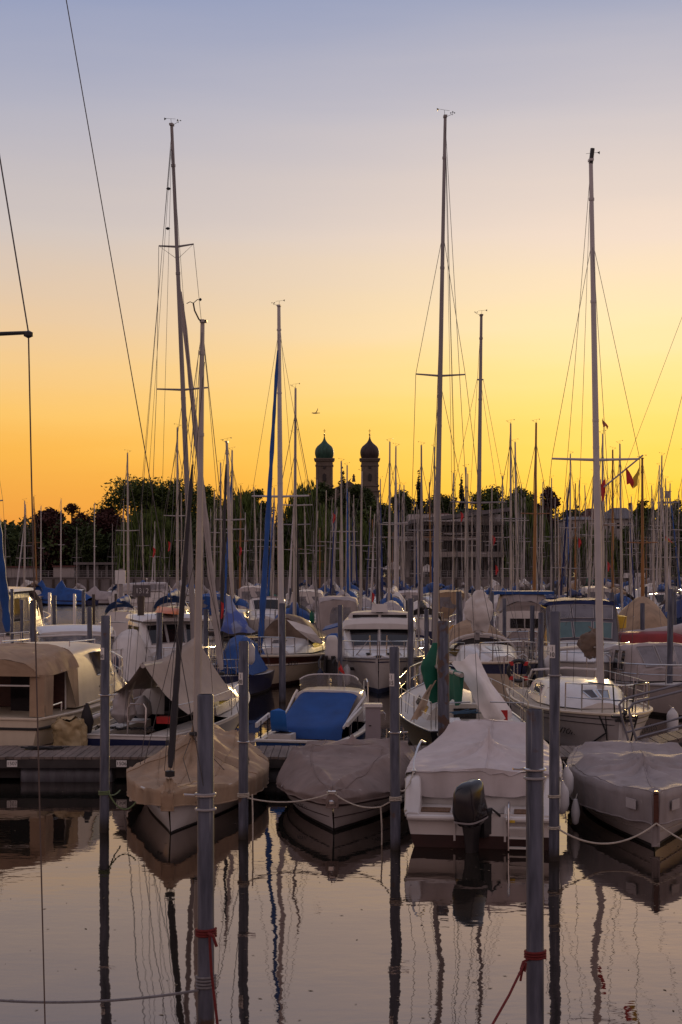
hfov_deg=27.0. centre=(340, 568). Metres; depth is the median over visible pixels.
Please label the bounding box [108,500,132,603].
sailboat
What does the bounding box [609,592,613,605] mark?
mooring pile
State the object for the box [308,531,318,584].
sailboat
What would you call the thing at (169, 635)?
motor yacht
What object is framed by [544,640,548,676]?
fender
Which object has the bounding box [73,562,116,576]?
shelter
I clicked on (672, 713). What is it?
fender
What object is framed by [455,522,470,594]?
sailboat
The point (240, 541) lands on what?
sailboat
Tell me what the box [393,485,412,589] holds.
sailboat
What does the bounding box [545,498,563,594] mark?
sailboat
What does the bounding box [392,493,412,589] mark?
sailboat
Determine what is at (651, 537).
sailboat
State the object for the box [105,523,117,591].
sailboat
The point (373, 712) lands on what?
service pedestal
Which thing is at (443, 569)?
window
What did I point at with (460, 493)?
conifer tree
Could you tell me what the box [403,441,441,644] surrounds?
sailboat
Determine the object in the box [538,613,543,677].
mooring pile
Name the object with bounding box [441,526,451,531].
window
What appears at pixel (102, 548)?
leafy tree
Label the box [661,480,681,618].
sailboat
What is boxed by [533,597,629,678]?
motor yacht
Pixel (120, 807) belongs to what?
mooring rope
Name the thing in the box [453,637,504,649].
hood window
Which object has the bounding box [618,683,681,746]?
gangway
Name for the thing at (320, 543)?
sailboat
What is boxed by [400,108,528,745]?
sailboat
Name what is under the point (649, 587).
sailboat
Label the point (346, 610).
window
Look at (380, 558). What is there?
sailboat
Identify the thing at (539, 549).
sailboat
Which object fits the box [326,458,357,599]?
sailboat
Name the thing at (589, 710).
sailboat
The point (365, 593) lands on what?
sailboat
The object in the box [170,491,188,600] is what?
sailboat
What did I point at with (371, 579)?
sailboat
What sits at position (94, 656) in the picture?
window
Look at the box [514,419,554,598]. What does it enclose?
sailboat
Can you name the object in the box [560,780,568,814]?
fender
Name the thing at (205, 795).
mooring pile
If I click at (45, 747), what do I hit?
rope heap
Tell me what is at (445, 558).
terrace building
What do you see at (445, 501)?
leafy tree
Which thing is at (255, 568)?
sailboat
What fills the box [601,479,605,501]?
flag
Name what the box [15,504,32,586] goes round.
sailboat
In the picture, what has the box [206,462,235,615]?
sailboat
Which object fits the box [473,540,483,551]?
window
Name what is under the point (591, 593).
window
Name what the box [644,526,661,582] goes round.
sailboat
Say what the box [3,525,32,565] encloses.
leafy tree
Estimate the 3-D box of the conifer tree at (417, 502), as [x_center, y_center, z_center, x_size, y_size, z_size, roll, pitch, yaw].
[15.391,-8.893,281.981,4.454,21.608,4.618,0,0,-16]
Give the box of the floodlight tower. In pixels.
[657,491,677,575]
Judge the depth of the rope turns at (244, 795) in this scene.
20.98 m
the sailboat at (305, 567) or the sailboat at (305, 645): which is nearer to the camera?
the sailboat at (305, 645)
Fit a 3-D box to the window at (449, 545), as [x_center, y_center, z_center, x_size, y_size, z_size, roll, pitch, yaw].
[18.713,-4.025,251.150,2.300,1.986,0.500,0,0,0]
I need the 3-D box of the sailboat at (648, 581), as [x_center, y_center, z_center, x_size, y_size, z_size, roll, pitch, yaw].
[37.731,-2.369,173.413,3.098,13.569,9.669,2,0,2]
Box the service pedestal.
[364,703,385,738]
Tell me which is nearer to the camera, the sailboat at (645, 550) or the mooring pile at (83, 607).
the mooring pile at (83, 607)
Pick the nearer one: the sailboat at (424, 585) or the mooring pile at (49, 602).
the mooring pile at (49, 602)
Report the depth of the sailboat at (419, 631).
62.52 m
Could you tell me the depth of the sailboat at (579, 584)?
145.96 m
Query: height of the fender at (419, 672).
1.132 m
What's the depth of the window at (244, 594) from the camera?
108.79 m
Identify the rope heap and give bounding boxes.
[20,746,68,749]
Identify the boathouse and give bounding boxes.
[6,566,42,576]
[52,566,77,576]
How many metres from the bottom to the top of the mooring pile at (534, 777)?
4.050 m
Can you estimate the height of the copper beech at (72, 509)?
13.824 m
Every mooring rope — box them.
[0,989,198,1003]
[109,795,135,809]
[247,794,328,802]
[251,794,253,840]
[335,794,395,807]
[380,806,382,844]
[400,772,413,791]
[491,959,528,1023]
[559,823,655,844]
[656,823,681,840]
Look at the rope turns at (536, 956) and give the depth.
11.57 m
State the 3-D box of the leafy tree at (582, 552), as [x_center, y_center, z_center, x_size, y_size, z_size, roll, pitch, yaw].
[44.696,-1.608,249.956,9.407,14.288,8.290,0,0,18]
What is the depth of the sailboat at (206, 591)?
146.19 m
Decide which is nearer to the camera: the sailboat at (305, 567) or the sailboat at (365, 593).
the sailboat at (305, 567)
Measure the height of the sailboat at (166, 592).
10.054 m
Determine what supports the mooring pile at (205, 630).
in the water
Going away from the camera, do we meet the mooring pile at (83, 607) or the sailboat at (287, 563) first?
the mooring pile at (83, 607)
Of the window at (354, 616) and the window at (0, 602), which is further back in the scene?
the window at (0, 602)
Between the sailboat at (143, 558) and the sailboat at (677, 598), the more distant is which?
the sailboat at (143, 558)
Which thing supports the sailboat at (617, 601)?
on the water
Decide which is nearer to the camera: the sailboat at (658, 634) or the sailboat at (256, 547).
the sailboat at (658, 634)
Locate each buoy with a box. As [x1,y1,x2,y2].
[309,611,314,623]
[618,615,626,628]
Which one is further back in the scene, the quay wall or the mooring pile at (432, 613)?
the quay wall
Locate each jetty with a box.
[0,745,576,781]
[208,630,257,639]
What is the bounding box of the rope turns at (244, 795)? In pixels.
[237,792,248,797]
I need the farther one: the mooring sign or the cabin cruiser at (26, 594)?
the mooring sign
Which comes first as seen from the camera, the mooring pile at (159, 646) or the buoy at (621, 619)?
the mooring pile at (159, 646)
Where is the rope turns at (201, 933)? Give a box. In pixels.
[195,927,216,937]
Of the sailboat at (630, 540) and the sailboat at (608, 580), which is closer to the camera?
the sailboat at (630, 540)
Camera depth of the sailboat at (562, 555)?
146.78 m
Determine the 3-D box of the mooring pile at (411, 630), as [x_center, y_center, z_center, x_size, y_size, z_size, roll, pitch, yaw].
[1.856,2.994,37.797,0.155,4.412,0.155,0,0,0]
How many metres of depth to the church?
695.98 m
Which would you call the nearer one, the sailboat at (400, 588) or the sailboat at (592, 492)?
the sailboat at (592, 492)
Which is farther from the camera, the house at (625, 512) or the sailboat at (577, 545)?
the house at (625, 512)
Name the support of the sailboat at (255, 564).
on the water
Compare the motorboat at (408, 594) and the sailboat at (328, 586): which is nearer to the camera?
the motorboat at (408, 594)
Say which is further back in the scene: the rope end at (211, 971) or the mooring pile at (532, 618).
the mooring pile at (532, 618)
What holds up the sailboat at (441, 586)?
on the water
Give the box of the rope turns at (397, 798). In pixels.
[389,796,401,800]
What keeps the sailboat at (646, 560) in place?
on the water
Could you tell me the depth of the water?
16.25 m
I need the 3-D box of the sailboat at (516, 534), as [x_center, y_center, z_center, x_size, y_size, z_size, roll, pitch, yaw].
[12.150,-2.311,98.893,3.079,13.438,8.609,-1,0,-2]
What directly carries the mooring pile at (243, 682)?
in the water
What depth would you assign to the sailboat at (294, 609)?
60.74 m
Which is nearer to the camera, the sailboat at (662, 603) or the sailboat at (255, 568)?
the sailboat at (662, 603)
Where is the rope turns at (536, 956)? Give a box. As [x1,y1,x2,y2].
[524,949,546,960]
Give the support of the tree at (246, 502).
on the ground
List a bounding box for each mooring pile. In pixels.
[10,589,13,642]
[20,600,23,642]
[30,600,35,641]
[48,592,50,624]
[52,595,55,624]
[73,594,75,623]
[82,591,84,623]
[87,607,91,642]
[92,594,94,624]
[99,615,116,832]
[137,596,143,615]
[156,613,162,659]
[183,694,216,1023]
[203,609,207,655]
[237,641,255,839]
[279,603,285,702]
[289,588,291,603]
[337,605,342,673]
[388,647,407,849]
[408,598,413,689]
[424,609,428,657]
[432,592,432,634]
[437,621,449,736]
[456,591,461,642]
[490,592,493,638]
[502,598,505,636]
[512,709,545,1023]
[530,605,534,685]
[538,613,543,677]
[548,611,561,860]
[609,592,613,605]
[640,603,644,629]
[667,589,673,683]
[673,592,675,624]
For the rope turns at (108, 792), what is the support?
attached to the mooring pile at (104, 694)
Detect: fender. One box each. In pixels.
[81,703,93,733]
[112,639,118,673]
[249,642,254,664]
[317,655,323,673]
[343,664,350,674]
[418,665,423,682]
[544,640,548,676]
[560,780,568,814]
[562,761,573,796]
[571,794,579,824]
[667,705,677,732]
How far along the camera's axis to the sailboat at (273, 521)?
98.62 m
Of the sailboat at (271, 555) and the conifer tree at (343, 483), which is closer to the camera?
the sailboat at (271, 555)
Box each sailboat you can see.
[0,0,203,1023]
[0,484,38,643]
[3,521,12,586]
[14,498,32,586]
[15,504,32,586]
[22,508,53,595]
[26,497,46,598]
[39,498,98,605]
[70,534,85,592]
[71,502,111,604]
[84,118,249,745]
[98,452,145,637]
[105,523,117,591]
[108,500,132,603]
[126,298,268,832]
[134,510,151,581]
[147,520,161,581]
[153,426,194,612]
[158,525,170,594]
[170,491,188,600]
[202,489,219,593]
[202,534,209,593]
[203,507,219,593]
[204,506,219,593]
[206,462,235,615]
[209,437,274,695]
[211,447,249,637]
[228,483,250,594]
[238,512,253,585]
[245,487,267,585]
[247,300,327,687]
[248,527,259,585]
[248,528,261,583]
[250,499,269,587]
[259,498,275,595]
[267,486,287,605]
[269,383,318,624]
[275,429,316,621]
[284,499,300,605]
[286,530,303,591]
[298,506,314,588]
[299,511,311,588]
[301,480,328,625]
[305,509,321,589]
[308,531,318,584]
[313,527,326,593]
[314,488,335,596]
[320,496,337,587]
[321,485,343,596]
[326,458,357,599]
[326,509,338,585]
[326,510,339,590]
[332,462,359,597]
[335,530,344,587]
[338,492,359,596]
[344,501,363,591]
[345,468,375,610]
[348,495,364,595]
[357,504,376,597]
[363,512,380,603]
[365,497,393,609]
[365,519,375,589]
[367,476,392,603]
[369,498,387,590]
[370,501,385,589]
[371,438,406,610]
[379,473,403,598]
[380,443,412,610]
[385,482,410,590]
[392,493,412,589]
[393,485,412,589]
[393,509,410,585]
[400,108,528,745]
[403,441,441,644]
[407,499,424,595]
[407,509,431,650]
[410,505,426,589]
[423,446,449,605]
[423,480,441,595]
[425,509,446,588]
[429,310,537,705]
[433,510,448,585]
[439,470,464,589]
[449,464,480,625]
[454,471,480,598]
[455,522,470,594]
[462,497,482,596]
[473,526,488,596]
[480,484,503,594]
[484,503,500,595]
[488,473,515,599]
[489,419,530,622]
[498,497,523,597]
[499,442,532,594]
[503,148,656,745]
[505,483,528,587]
[505,524,521,590]
[512,482,532,590]
[512,492,528,586]
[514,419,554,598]
[514,496,532,588]
[527,502,548,594]
[529,545,540,590]
[530,493,547,587]
[530,516,546,588]
[531,480,553,594]
[531,514,546,588]
[539,477,563,594]
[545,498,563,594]
[549,509,569,597]
[552,541,566,594]
[554,528,566,594]
[555,453,585,597]
[555,519,567,593]
[556,487,574,585]
[556,513,573,584]
[561,517,579,597]
[563,481,585,594]
[564,479,587,593]
[565,318,681,644]
[571,533,583,590]
[577,481,593,591]
[577,513,594,597]
[580,483,594,585]
[583,430,620,602]
[585,529,594,585]
[591,539,605,585]
[592,479,610,587]
[594,480,625,590]
[604,440,638,613]
[604,447,634,600]
[604,504,615,585]
[618,456,666,630]
[623,496,639,589]
[623,504,639,597]
[623,505,640,594]
[629,508,646,595]
[633,464,670,597]
[633,507,649,588]
[635,501,656,589]
[644,452,675,592]
[644,483,663,584]
[644,501,666,608]
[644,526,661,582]
[645,519,656,581]
[645,535,651,583]
[654,476,678,608]
[654,485,681,593]
[655,489,681,623]
[658,482,680,588]
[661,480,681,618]
[671,491,681,587]
[671,518,681,592]
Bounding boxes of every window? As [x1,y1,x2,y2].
[0,602,2,624]
[14,598,19,621]
[20,597,28,620]
[88,650,100,674]
[158,584,164,588]
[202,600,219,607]
[242,591,259,599]
[300,597,317,606]
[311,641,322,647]
[330,607,350,622]
[353,615,377,617]
[381,615,406,617]
[402,595,417,601]
[410,561,413,576]
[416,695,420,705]
[425,541,432,551]
[425,561,433,576]
[440,597,462,608]
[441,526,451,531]
[441,541,451,551]
[441,561,451,576]
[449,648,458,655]
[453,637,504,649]
[457,526,468,531]
[457,541,468,551]
[457,561,468,576]
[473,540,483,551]
[473,561,483,576]
[487,526,499,531]
[487,540,499,551]
[487,561,499,576]
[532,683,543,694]
[590,592,608,598]
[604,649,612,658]
[612,649,625,669]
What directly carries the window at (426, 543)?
in the terrace building
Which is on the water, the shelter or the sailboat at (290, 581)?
the sailboat at (290, 581)
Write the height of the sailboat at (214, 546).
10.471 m
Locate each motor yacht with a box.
[36,624,123,670]
[126,612,216,666]
[322,601,423,693]
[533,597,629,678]
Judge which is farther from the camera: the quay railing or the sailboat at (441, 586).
the quay railing
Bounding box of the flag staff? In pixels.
[603,455,642,487]
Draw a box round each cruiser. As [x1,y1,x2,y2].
[0,587,49,643]
[0,638,126,745]
[113,578,186,612]
[316,596,358,640]
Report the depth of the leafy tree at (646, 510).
274.85 m
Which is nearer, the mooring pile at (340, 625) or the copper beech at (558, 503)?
the mooring pile at (340, 625)
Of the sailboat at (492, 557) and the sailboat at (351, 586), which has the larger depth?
the sailboat at (351, 586)
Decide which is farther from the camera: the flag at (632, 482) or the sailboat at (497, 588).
the sailboat at (497, 588)
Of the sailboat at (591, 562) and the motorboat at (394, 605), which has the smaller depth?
the motorboat at (394, 605)
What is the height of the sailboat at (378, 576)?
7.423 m
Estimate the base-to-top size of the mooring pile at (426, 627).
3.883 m
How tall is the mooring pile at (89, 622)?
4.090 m
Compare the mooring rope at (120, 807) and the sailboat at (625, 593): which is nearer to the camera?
the mooring rope at (120, 807)
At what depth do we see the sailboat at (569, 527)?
97.46 m
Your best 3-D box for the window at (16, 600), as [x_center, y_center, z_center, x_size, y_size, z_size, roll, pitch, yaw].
[-14.347,1.826,62.728,0.108,1.058,1.146,0,0,6]
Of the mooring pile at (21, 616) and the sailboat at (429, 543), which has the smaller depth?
the mooring pile at (21, 616)
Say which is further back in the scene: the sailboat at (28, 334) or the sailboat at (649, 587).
the sailboat at (649, 587)
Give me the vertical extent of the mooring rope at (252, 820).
0.688 m
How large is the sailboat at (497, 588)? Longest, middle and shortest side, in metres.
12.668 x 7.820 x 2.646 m
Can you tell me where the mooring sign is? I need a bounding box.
[115,569,125,609]
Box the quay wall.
[6,577,681,592]
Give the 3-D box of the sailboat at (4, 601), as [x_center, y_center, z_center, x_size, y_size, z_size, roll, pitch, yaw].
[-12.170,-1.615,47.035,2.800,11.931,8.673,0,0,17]
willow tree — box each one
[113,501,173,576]
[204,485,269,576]
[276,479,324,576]
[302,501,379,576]
[503,494,557,576]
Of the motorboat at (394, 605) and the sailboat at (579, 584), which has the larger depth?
the sailboat at (579, 584)
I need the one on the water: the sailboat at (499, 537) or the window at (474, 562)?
the sailboat at (499, 537)
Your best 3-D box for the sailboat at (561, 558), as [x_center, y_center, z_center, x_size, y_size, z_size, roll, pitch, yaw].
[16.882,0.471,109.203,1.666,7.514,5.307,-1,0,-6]
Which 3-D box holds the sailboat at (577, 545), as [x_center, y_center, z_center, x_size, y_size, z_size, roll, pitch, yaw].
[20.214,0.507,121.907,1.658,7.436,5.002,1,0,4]
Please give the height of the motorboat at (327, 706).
2.300 m
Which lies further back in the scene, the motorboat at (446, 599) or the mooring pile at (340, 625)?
the motorboat at (446, 599)
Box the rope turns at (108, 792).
[98,790,109,794]
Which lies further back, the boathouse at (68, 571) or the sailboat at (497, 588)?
the boathouse at (68, 571)
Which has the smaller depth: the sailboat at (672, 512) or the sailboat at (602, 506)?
the sailboat at (602, 506)
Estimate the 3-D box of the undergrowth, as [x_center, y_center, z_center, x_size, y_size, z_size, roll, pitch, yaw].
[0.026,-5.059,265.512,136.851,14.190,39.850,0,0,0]
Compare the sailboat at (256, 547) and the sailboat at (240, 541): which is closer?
the sailboat at (240, 541)
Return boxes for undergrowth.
[0,505,681,576]
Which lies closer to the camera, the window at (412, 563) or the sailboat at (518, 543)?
the sailboat at (518, 543)
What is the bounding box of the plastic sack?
[51,716,87,745]
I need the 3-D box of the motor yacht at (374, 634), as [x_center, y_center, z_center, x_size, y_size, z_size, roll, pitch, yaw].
[1.130,2.745,49.182,3.617,3.210,8.703,0,0,2]
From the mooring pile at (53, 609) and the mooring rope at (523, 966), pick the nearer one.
the mooring rope at (523, 966)
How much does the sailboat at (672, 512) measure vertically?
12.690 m
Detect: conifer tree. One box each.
[336,466,345,512]
[415,470,419,511]
[457,473,464,511]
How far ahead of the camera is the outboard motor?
45.65 m
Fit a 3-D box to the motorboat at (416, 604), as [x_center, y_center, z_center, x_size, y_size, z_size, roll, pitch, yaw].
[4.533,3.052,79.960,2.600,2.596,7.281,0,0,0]
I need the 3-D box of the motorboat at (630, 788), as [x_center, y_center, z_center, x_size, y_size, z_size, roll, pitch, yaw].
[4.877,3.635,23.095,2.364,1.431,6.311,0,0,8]
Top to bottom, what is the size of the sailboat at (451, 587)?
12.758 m
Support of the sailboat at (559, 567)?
on the water
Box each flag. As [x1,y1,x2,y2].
[221,602,223,618]
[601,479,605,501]
[626,466,639,488]
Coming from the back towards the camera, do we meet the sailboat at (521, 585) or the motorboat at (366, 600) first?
the sailboat at (521, 585)
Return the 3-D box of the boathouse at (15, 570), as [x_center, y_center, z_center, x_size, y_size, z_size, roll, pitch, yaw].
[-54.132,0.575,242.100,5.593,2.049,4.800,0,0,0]
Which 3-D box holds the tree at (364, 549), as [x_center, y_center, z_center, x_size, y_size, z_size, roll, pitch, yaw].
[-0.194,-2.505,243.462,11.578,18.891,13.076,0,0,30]
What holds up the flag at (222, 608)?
hanging from the sailboat at (261, 676)
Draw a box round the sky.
[0,0,681,525]
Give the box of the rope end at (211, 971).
[207,932,218,1023]
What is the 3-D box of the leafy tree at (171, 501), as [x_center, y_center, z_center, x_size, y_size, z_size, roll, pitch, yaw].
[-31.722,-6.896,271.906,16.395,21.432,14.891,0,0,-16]
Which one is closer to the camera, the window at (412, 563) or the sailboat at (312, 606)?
the sailboat at (312, 606)
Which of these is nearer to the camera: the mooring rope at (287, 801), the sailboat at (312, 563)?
the mooring rope at (287, 801)
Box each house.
[559,512,593,567]
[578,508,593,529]
[604,503,635,541]
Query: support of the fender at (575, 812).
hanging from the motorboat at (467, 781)
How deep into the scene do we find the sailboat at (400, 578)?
187.65 m
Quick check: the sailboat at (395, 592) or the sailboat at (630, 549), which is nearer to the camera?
the sailboat at (395, 592)
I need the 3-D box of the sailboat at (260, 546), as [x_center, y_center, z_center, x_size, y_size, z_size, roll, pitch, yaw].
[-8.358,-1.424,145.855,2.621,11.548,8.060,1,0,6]
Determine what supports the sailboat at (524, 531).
on the water
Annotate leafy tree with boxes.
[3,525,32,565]
[72,528,110,571]
[86,474,171,541]
[136,477,204,576]
[179,484,222,575]
[244,488,275,518]
[312,481,339,515]
[337,483,376,518]
[355,501,399,575]
[387,489,423,536]
[423,494,457,513]
[468,484,506,519]
[500,486,538,559]
[571,521,619,576]
[614,524,655,576]
[633,499,650,526]
[663,499,681,572]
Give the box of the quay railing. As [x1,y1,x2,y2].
[21,571,580,576]
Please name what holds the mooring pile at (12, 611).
in the water
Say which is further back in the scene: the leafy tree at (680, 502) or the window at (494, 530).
the leafy tree at (680, 502)
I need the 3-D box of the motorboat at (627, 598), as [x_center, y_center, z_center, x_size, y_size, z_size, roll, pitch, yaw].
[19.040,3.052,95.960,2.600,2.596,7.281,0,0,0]
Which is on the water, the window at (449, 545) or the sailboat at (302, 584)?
the sailboat at (302, 584)
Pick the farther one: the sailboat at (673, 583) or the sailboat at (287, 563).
the sailboat at (673, 583)
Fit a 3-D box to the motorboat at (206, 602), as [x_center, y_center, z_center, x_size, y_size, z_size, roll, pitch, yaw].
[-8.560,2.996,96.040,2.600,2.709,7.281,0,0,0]
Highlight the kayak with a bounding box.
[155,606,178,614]
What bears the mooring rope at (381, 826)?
hanging from the mooring rope at (363, 806)
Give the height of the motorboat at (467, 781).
1.965 m
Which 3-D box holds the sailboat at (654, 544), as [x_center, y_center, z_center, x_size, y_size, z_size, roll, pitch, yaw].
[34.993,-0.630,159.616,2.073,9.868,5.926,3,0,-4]
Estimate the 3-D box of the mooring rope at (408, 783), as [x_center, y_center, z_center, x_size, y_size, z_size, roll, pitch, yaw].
[0.946,3.105,20.674,0.019,0.228,0.995,0,0,16]
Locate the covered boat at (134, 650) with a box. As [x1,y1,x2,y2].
[112,629,152,701]
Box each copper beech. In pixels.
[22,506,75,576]
[47,503,91,565]
[89,508,126,565]
[533,486,562,576]
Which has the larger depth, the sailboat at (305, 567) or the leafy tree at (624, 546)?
the leafy tree at (624, 546)
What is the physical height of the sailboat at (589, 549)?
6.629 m
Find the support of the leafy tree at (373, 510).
on the ground
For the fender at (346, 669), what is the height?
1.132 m
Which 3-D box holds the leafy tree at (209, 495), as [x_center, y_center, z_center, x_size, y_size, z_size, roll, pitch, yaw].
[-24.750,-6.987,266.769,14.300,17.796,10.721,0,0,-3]
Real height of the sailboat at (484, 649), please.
12.644 m
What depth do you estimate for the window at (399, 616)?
50.05 m
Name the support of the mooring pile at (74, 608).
in the water
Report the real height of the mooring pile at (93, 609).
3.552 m
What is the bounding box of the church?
[314,429,379,508]
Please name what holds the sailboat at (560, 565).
on the water
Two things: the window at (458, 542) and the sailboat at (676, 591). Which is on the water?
the sailboat at (676, 591)
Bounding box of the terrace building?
[399,507,508,576]
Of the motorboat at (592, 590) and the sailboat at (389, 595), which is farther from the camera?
the motorboat at (592, 590)
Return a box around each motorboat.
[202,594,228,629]
[235,586,260,609]
[246,596,286,629]
[253,661,368,758]
[276,734,414,830]
[289,589,322,611]
[358,597,372,610]
[384,600,402,610]
[398,590,417,601]
[404,719,562,852]
[414,600,443,620]
[431,590,467,620]
[449,609,495,643]
[494,595,498,612]
[544,595,569,598]
[567,740,681,847]
[581,586,610,598]
[604,642,681,716]
[615,596,631,607]
[644,592,679,606]
[661,599,681,624]
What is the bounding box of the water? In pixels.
[0,593,681,1023]
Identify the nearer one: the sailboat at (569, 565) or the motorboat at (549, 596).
the sailboat at (569, 565)
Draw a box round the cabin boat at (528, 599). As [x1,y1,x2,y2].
[492,591,553,675]
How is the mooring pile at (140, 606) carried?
in the water
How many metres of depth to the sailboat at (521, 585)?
135.20 m
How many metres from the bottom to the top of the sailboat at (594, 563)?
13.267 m
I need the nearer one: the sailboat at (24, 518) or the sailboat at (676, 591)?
the sailboat at (24, 518)
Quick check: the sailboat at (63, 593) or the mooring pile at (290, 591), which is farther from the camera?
the sailboat at (63, 593)
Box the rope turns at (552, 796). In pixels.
[548,794,560,797]
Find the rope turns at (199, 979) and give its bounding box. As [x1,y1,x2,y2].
[195,974,216,989]
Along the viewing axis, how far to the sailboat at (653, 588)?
62.11 m
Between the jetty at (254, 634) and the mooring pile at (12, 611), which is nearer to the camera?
the mooring pile at (12, 611)
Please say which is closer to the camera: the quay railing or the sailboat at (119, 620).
the sailboat at (119, 620)
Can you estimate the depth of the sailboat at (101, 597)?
159.47 m
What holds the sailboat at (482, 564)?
on the water
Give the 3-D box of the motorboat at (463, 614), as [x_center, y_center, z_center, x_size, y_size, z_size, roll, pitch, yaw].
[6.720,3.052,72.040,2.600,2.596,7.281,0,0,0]
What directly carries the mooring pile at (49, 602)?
in the water
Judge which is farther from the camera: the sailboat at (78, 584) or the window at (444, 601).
the sailboat at (78, 584)
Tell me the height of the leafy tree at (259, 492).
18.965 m
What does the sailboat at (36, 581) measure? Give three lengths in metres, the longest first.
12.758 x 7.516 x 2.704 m
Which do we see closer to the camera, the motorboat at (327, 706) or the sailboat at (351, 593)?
the motorboat at (327, 706)
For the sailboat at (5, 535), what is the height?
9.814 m
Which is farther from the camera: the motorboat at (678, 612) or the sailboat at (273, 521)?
the sailboat at (273, 521)
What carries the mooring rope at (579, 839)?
attached to the mooring pile at (554, 674)
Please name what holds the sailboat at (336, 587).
on the water
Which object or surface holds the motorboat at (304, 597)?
on the water
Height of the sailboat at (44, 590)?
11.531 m
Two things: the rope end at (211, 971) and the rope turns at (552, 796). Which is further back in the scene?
the rope turns at (552, 796)
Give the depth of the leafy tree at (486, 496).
282.55 m
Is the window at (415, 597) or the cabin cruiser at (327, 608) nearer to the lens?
the cabin cruiser at (327, 608)
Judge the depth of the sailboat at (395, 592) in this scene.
99.37 m
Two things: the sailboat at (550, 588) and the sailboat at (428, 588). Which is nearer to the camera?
the sailboat at (428, 588)
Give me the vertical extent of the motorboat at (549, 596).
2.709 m
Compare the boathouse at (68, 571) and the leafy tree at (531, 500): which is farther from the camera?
the leafy tree at (531, 500)
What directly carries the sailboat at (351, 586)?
on the water
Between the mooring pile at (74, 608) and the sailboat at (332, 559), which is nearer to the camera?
the mooring pile at (74, 608)
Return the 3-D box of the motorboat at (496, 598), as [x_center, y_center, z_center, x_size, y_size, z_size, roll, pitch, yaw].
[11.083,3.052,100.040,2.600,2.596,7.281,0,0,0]
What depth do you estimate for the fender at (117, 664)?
39.41 m
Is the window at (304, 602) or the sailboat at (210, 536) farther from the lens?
the sailboat at (210, 536)
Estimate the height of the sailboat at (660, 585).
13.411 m
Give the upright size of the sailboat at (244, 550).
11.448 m
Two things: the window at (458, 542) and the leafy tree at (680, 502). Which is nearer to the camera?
the window at (458, 542)
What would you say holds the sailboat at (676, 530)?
on the water
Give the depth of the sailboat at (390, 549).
110.52 m
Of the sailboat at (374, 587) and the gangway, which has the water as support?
the sailboat at (374, 587)
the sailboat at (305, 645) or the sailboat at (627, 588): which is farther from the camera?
the sailboat at (627, 588)
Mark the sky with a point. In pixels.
(308, 137)
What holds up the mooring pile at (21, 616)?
in the water
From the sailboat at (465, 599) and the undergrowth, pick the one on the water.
the sailboat at (465, 599)
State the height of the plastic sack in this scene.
0.816 m
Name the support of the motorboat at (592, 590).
on the water
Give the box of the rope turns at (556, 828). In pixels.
[548,826,560,829]
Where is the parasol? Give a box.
[423,565,433,575]
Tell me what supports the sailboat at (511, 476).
on the water
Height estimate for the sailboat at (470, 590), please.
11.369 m
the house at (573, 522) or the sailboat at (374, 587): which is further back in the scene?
the house at (573, 522)
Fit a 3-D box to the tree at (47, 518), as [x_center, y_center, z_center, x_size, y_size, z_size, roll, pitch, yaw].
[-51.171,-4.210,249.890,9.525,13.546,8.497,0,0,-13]
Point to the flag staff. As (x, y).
(620, 473)
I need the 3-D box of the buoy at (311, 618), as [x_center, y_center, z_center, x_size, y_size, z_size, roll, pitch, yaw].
[-1.184,1.982,58.000,0.220,0.520,0.220,0,0,0]
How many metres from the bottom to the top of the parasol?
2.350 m
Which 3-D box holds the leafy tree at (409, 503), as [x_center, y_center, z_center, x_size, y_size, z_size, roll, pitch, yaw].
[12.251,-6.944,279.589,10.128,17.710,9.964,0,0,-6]
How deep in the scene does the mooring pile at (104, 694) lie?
21.54 m
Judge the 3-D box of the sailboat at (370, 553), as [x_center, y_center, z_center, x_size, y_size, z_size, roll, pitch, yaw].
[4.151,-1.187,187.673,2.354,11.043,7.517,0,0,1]
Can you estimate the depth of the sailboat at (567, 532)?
173.86 m
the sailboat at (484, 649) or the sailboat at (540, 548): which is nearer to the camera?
the sailboat at (484, 649)
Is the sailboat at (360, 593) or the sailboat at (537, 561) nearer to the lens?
the sailboat at (360, 593)
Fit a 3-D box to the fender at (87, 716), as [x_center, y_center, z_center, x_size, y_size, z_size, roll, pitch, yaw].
[-5.220,3.119,29.200,0.280,0.720,0.266,0,0,0]
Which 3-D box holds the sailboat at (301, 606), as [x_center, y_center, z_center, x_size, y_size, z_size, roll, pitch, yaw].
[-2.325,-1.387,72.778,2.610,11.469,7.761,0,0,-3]

